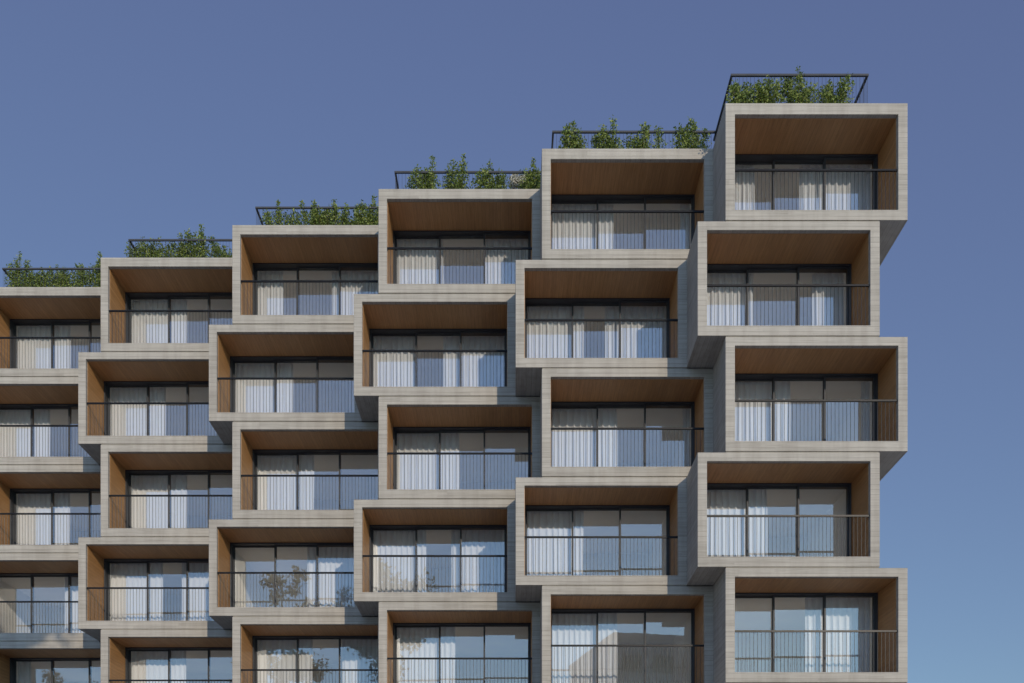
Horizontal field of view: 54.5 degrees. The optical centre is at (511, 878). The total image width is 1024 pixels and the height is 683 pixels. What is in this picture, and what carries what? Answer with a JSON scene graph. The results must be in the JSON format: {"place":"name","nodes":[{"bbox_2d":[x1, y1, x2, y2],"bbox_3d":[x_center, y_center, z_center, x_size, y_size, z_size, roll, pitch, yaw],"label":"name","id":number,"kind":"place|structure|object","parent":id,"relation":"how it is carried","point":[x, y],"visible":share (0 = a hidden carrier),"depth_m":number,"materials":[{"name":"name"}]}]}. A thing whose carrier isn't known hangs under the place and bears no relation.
{"place":"outdoors","nodes":[
{"label":"outdoors","id":0,"kind":"place"},
{"bbox_2d":[0,74,907,682],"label":"apartment building","id":1,"kind":"structure","parent":0,"point":[670,594],"depth_m":31.49,"materials":[{"name":"concrete"}]},
{"bbox_2d":[4,251,33,286],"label":"shrub","id":2,"kind":"object","parent":1,"relation":"on","point":[12,283],"visible":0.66,"depth_m":36.96,"materials":[{"name":"green plant"}]},
{"bbox_2d":[18,662,30,682],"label":"curtain","id":3,"kind":"object","parent":1,"relation":"hanging from","point":[24,672],"visible":1,"depth_m":38.08,"materials":[{"name":"fabric"}]},
{"bbox_2d":[0,409,49,456],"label":"curtain","id":4,"kind":"object","parent":1,"relation":"hanging from","point":[13,441],"visible":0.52,"depth_m":38.09,"materials":[{"name":"fabric"}]},
{"bbox_2d":[24,267,50,286],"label":"shrub","id":5,"kind":"object","parent":1,"relation":"on","point":[35,279],"visible":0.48,"depth_m":36.90,"materials":[{"name":"green plant"}]},
{"bbox_2d":[18,493,69,544],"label":"curtain","id":6,"kind":"object","parent":1,"relation":"hanging from","point":[35,529],"visible":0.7,"depth_m":38.09,"materials":[{"name":"fabric"}]},
{"bbox_2d":[18,325,70,367],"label":"curtain","id":7,"kind":"object","parent":1,"relation":"hanging from","point":[35,353],"visible":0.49,"depth_m":38.08,"materials":[{"name":"fabric"}]},
{"bbox_2d":[44,264,70,286],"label":"shrub","id":8,"kind":"object","parent":1,"relation":"on","point":[55,278],"visible":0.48,"depth_m":36.89,"materials":[{"name":"green plant"}]},
{"bbox_2d":[65,577,83,632],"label":"curtain","id":9,"kind":"object","parent":1,"relation":"hanging from","point":[74,606],"visible":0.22,"depth_m":38.06,"materials":[{"name":"fabric"}]},
{"bbox_2d":[58,263,94,286],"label":"shrub","id":10,"kind":"object","parent":1,"relation":"on","point":[80,281],"visible":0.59,"depth_m":36.91,"materials":[{"name":"green plant"}]},
{"bbox_2d":[87,251,102,286],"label":"shrub","id":11,"kind":"object","parent":1,"relation":"on","point":[97,277],"visible":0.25,"depth_m":36.90,"materials":[{"name":"green plant"}]},
{"bbox_2d":[111,563,162,620],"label":"curtain","id":12,"kind":"object","parent":1,"relation":"hanging from","point":[128,574],"visible":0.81,"depth_m":36.37,"materials":[{"name":"fabric"}]},
{"bbox_2d":[111,387,165,435],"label":"curtain","id":13,"kind":"object","parent":1,"relation":"hanging from","point":[122,419],"visible":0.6,"depth_m":36.38,"materials":[{"name":"fabric"}]},
{"bbox_2d":[124,236,159,257],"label":"shrub","id":14,"kind":"object","parent":1,"relation":"on","point":[153,246],"visible":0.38,"depth_m":35.43,"materials":[{"name":"green plant"}]},
{"bbox_2d":[140,237,173,257],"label":"shrub","id":15,"kind":"object","parent":1,"relation":"on","point":[161,254],"visible":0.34,"depth_m":35.30,"materials":[{"name":"green plant"}]},
{"bbox_2d":[132,651,185,682],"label":"curtain","id":16,"kind":"object","parent":1,"relation":"hanging from","point":[149,665],"visible":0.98,"depth_m":36.38,"materials":[{"name":"fabric"}]},
{"bbox_2d":[132,475,186,527],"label":"curtain","id":17,"kind":"object","parent":1,"relation":"hanging from","point":[149,485],"visible":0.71,"depth_m":36.37,"materials":[{"name":"fabric"}]},
{"bbox_2d":[132,299,186,342],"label":"curtain","id":18,"kind":"object","parent":1,"relation":"hanging from","point":[138,327],"visible":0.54,"depth_m":36.37,"materials":[{"name":"fabric"}]},
{"bbox_2d":[166,233,199,257],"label":"shrub","id":19,"kind":"object","parent":1,"relation":"on","point":[179,251],"visible":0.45,"depth_m":35.29,"materials":[{"name":"green plant"}]},
{"bbox_2d":[182,563,213,620],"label":"curtain","id":20,"kind":"object","parent":1,"relation":"hanging from","point":[198,574],"visible":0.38,"depth_m":36.37,"materials":[{"name":"fabric"}]},
{"bbox_2d":[183,224,221,257],"bbox_3d":[-11.050,-22.364,35.469,1.408,1.843,1.039,0,0,0],"label":"shrub","id":21,"kind":"object","parent":1,"relation":"on","point":[200,251],"visible":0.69,"depth_m":35.27,"materials":[{"name":"green plant"}]},
{"bbox_2d":[210,244,231,257],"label":"shrub","id":22,"kind":"object","parent":1,"relation":"on","point":[218,250],"visible":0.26,"depth_m":35.34,"materials":[{"name":"green plant"}]},
{"bbox_2d":[236,363,292,411],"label":"curtain","id":23,"kind":"object","parent":1,"relation":"hanging from","point":[259,370],"visible":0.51,"depth_m":34.67,"materials":[{"name":"fabric"}]},
{"bbox_2d":[258,271,282,314],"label":"curtain","id":24,"kind":"object","parent":1,"relation":"hanging from","point":[265,296],"visible":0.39,"depth_m":34.66,"materials":[{"name":"fabric"}]},
{"bbox_2d":[260,199,301,224],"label":"shrub","id":25,"kind":"object","parent":1,"relation":"on","point":[268,220],"visible":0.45,"depth_m":33.45,"materials":[{"name":"green plant"}]},
{"bbox_2d":[258,639,312,682],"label":"curtain","id":26,"kind":"object","parent":1,"relation":"hanging from","point":[277,654],"visible":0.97,"depth_m":34.67,"materials":[{"name":"fabric"}]},
{"bbox_2d":[258,455,313,509],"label":"curtain","id":27,"kind":"object","parent":1,"relation":"hanging from","point":[277,465],"visible":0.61,"depth_m":34.67,"materials":[{"name":"fabric"}]},
{"bbox_2d":[298,199,329,224],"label":"shrub","id":28,"kind":"object","parent":1,"relation":"on","point":[306,216],"visible":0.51,"depth_m":33.43,"materials":[{"name":"green plant"}]},
{"bbox_2d":[307,547,353,606],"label":"curtain","id":29,"kind":"object","parent":1,"relation":"hanging from","point":[335,559],"visible":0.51,"depth_m":34.66,"materials":[{"name":"fabric"}]},
{"bbox_2d":[313,199,351,224],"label":"shrub","id":30,"kind":"object","parent":1,"relation":"on","point":[333,219],"visible":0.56,"depth_m":33.42,"materials":[{"name":"green plant"}]},
{"bbox_2d":[338,203,366,224],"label":"shrub","id":31,"kind":"object","parent":1,"relation":"on","point":[357,219],"visible":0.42,"depth_m":33.35,"materials":[{"name":"green plant"}]},
{"bbox_2d":[332,271,377,314],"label":"curtain","id":32,"kind":"object","parent":1,"relation":"hanging from","point":[351,289],"visible":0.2,"depth_m":34.67,"materials":[{"name":"fabric"}]},
{"bbox_2d":[342,639,377,682],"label":"curtain","id":33,"kind":"object","parent":1,"relation":"hanging from","point":[359,653],"visible":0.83,"depth_m":34.66,"materials":[{"name":"fabric"}]},
{"bbox_2d":[357,195,378,224],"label":"shrub","id":34,"kind":"object","parent":1,"relation":"on","point":[369,218],"visible":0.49,"depth_m":33.38,"materials":[{"name":"green plant"}]},
{"bbox_2d":[374,336,414,386],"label":"curtain","id":35,"kind":"object","parent":1,"relation":"hanging from","point":[394,343],"visible":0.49,"depth_m":32.96,"materials":[{"name":"fabric"}]},
{"bbox_2d":[374,530,426,591],"bbox_3d":[-3.719,-10.258,32.913,1.774,2.594,0.142,0,0,0],"label":"curtain","id":36,"kind":"object","parent":1,"relation":"hanging from","point":[394,542],"visible":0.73,"depth_m":32.95,"materials":[{"name":"fabric"}]},
{"bbox_2d":[397,239,443,283],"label":"curtain","id":37,"kind":"object","parent":1,"relation":"hanging from","point":[419,266],"visible":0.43,"depth_m":32.95,"materials":[{"name":"fabric"}]},
{"bbox_2d":[397,627,454,682],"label":"curtain","id":38,"kind":"object","parent":1,"relation":"hanging from","point":[417,642],"visible":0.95,"depth_m":32.95,"materials":[{"name":"fabric"}]},
{"bbox_2d":[403,155,451,188],"bbox_3d":[-2.647,-22.229,31.914,1.703,1.656,1.021,0,0,0],"label":"shrub","id":39,"kind":"object","parent":1,"relation":"on","point":[430,180],"visible":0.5,"depth_m":31.74,"materials":[{"name":"green plant"}]},
{"bbox_2d":[397,433,458,488],"bbox_3d":[-2.789,-13.458,32.910,2.090,2.594,0.147,0,0,0],"label":"curtain","id":40,"kind":"object","parent":1,"relation":"hanging from","point":[417,442],"visible":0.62,"depth_m":32.95,"materials":[{"name":"fabric"}]},
{"bbox_2d":[445,153,484,188],"bbox_3d":[-1.527,-22.246,31.904,1.452,1.686,1.068,0,0,0],"label":"shrub","id":41,"kind":"object","parent":1,"relation":"on","point":[457,183],"visible":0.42,"depth_m":31.66,"materials":[{"name":"green plant"}]},
{"bbox_2d":[443,336,503,386],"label":"curtain","id":42,"kind":"object","parent":1,"relation":"hanging from","point":[478,343],"visible":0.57,"depth_m":32.95,"materials":[{"name":"fabric"}]},
{"bbox_2d":[451,530,503,591],"bbox_3d":[-1.110,-10.258,32.904,1.822,2.594,0.160,0,0,0],"label":"curtain","id":43,"kind":"object","parent":1,"relation":"hanging from","point":[482,542],"visible":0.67,"depth_m":32.95,"materials":[{"name":"fabric"}]},
{"bbox_2d":[473,159,510,188],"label":"shrub","id":44,"kind":"object","parent":1,"relation":"on","point":[499,180],"visible":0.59,"depth_m":31.74,"materials":[{"name":"green plant"}]},
{"bbox_2d":[485,239,527,283],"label":"curtain","id":45,"kind":"object","parent":1,"relation":"hanging from","point":[490,266],"visible":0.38,"depth_m":32.96,"materials":[{"name":"fabric"}]},
{"bbox_2d":[510,169,526,188],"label":"flowering shrub","id":46,"kind":"object","parent":1,"relation":"on","point":[514,181],"visible":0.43,"depth_m":32.16,"materials":[{"name":"plant"}]},
{"bbox_2d":[518,157,540,188],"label":"shrub","id":47,"kind":"object","parent":1,"relation":"on","point":[534,182],"visible":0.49,"depth_m":31.66,"materials":[{"name":"green plant"}]},
{"bbox_2d":[527,511,583,574],"bbox_3d":[1.340,-10.258,31.195,1.824,2.594,0.155,0,0,0],"label":"curtain","id":48,"kind":"object","parent":1,"relation":"hanging from","point":[549,523],"visible":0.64,"depth_m":31.25,"materials":[{"name":"fabric"}]},
{"bbox_2d":[527,306,583,357],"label":"curtain","id":49,"kind":"object","parent":1,"relation":"hanging from","point":[549,313],"visible":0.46,"depth_m":31.25,"materials":[{"name":"fabric"}]},
{"bbox_2d":[558,120,587,148],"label":"shrub","id":50,"kind":"object","parent":1,"relation":"on","point":[575,140],"visible":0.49,"depth_m":29.95,"materials":[{"name":"green plant"}]},
{"bbox_2d":[552,204,612,248],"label":"curtain","id":51,"kind":"object","parent":1,"relation":"hanging from","point":[577,230],"visible":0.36,"depth_m":31.24,"materials":[{"name":"fabric"}]},
{"bbox_2d":[552,613,616,682],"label":"curtain","id":52,"kind":"object","parent":1,"relation":"hanging from","point":[573,629],"visible":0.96,"depth_m":31.24,"materials":[{"name":"fabric"}]},
{"bbox_2d":[552,408,616,466],"bbox_3d":[2.255,-13.458,31.196,2.111,2.594,0.154,0,0,0],"label":"curtain","id":53,"kind":"object","parent":1,"relation":"hanging from","point":[577,418],"visible":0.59,"depth_m":31.24,"materials":[{"name":"fabric"}]},
{"bbox_2d":[590,115,623,148],"bbox_3d":[2.984,-22.177,30.169,1.292,1.600,0.860,0,0,-13],"label":"shrub","id":54,"kind":"object","parent":1,"relation":"on","point":[607,144],"visible":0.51,"depth_m":29.98,"materials":[{"name":"green plant"}]},
{"bbox_2d":[605,306,665,357],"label":"curtain","id":55,"kind":"object","parent":1,"relation":"hanging from","point":[645,312],"visible":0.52,"depth_m":31.25,"materials":[{"name":"fabric"}]},
{"bbox_2d":[621,121,666,148],"bbox_3d":[4.011,-22.182,30.186,1.437,1.631,0.965,0,0,0],"label":"shrub","id":56,"kind":"object","parent":1,"relation":"on","point":[641,141],"visible":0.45,"depth_m":30.02,"materials":[{"name":"green plant"}]},
{"bbox_2d":[680,204,689,248],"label":"curtain","id":57,"kind":"object","parent":1,"relation":"hanging from","point":[682,228],"visible":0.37,"depth_m":31.25,"materials":[{"name":"fabric"}]},
{"bbox_2d":[683,408,689,466],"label":"curtain","id":58,"kind":"object","parent":1,"relation":"hanging from","point":[686,417],"visible":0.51,"depth_m":31.26,"materials":[{"name":"fabric"}]},
{"bbox_2d":[670,116,711,148],"bbox_3d":[5.403,-22.252,30.249,1.328,1.700,0.970,0,0,0],"label":"shrub","id":59,"kind":"object","parent":1,"relation":"on","point":[685,141],"visible":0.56,"depth_m":30.00,"materials":[{"name":"green plant"}]},
{"bbox_2d":[707,273,752,325],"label":"curtain","id":60,"kind":"object","parent":1,"relation":"hanging from","point":[721,306],"visible":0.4,"depth_m":29.53,"materials":[{"name":"fabric"}]},
{"bbox_2d":[707,489,766,556],"bbox_3d":[6.524,-10.258,29.487,2.123,2.594,0.150,0,0,0],"label":"curtain","id":61,"kind":"object","parent":1,"relation":"hanging from","point":[726,502],"visible":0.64,"depth_m":29.53,"materials":[{"name":"fabric"}]},
{"bbox_2d":[723,79,761,104],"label":"shrub","id":62,"kind":"object","parent":1,"relation":"on","point":[740,95],"visible":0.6,"depth_m":27.85,"materials":[{"name":"green plant"}]},
{"bbox_2d":[735,165,754,209],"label":"curtain","id":63,"kind":"object","parent":1,"relation":"hanging from","point":[743,190],"visible":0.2,"depth_m":29.52,"materials":[{"name":"fabric"}]},
{"bbox_2d":[735,381,789,440],"bbox_3d":[7.251,-13.458,29.483,2.034,2.594,0.158,0,0,0],"label":"curtain","id":64,"kind":"object","parent":1,"relation":"hanging from","point":[744,411],"visible":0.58,"depth_m":29.53,"materials":[{"name":"fabric"}]},
{"bbox_2d":[751,75,785,102],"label":"shrub","id":65,"kind":"object","parent":1,"relation":"on","point":[763,91],"visible":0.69,"depth_m":27.87,"materials":[{"name":"green plant"}]},
{"bbox_2d":[779,66,821,102],"bbox_3d":[8.107,-22.163,28.115,1.211,1.512,0.923,0,0,-25],"label":"shrub","id":66,"kind":"object","parent":1,"relation":"on","point":[791,94],"visible":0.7,"depth_m":27.94,"materials":[{"name":"green plant"}]},
{"bbox_2d":[812,273,843,325],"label":"curtain","id":67,"kind":"object","parent":1,"relation":"hanging from","point":[818,306],"visible":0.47,"depth_m":29.53,"materials":[{"name":"fabric"}]},
{"bbox_2d":[814,73,854,102],"bbox_3d":[9.031,-22.062,28.143,1.188,1.338,1.048,0,0,0],"label":"shrub","id":68,"kind":"object","parent":1,"relation":"on","point":[826,96],"visible":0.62,"depth_m":27.92,"materials":[{"name":"green plant"}]},
{"bbox_2d":[799,165,870,209],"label":"curtain","id":69,"kind":"object","parent":1,"relation":"hanging from","point":[836,190],"visible":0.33,"depth_m":29.53,"materials":[{"name":"fabric"}]},
{"bbox_2d":[805,598,870,671],"bbox_3d":[9.674,-7.058,29.491,1.945,2.594,0.141,0,0,0],"label":"curtain","id":70,"kind":"object","parent":1,"relation":"hanging from","point":[848,613],"visible":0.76,"depth_m":29.53,"materials":[{"name":"fabric"}]},
{"bbox_2d":[861,381,869,440],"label":"curtain","id":71,"kind":"object","parent":1,"relation":"hanging from","point":[865,414],"visible":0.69,"depth_m":29.55,"materials":[{"name":"fabric"}]},
{"bbox_2d":[0,0,1023,682],"label":"sky","id":72,"kind":"structure","parent":0,"point":[121,121],"materials":[{"name":"blue"}]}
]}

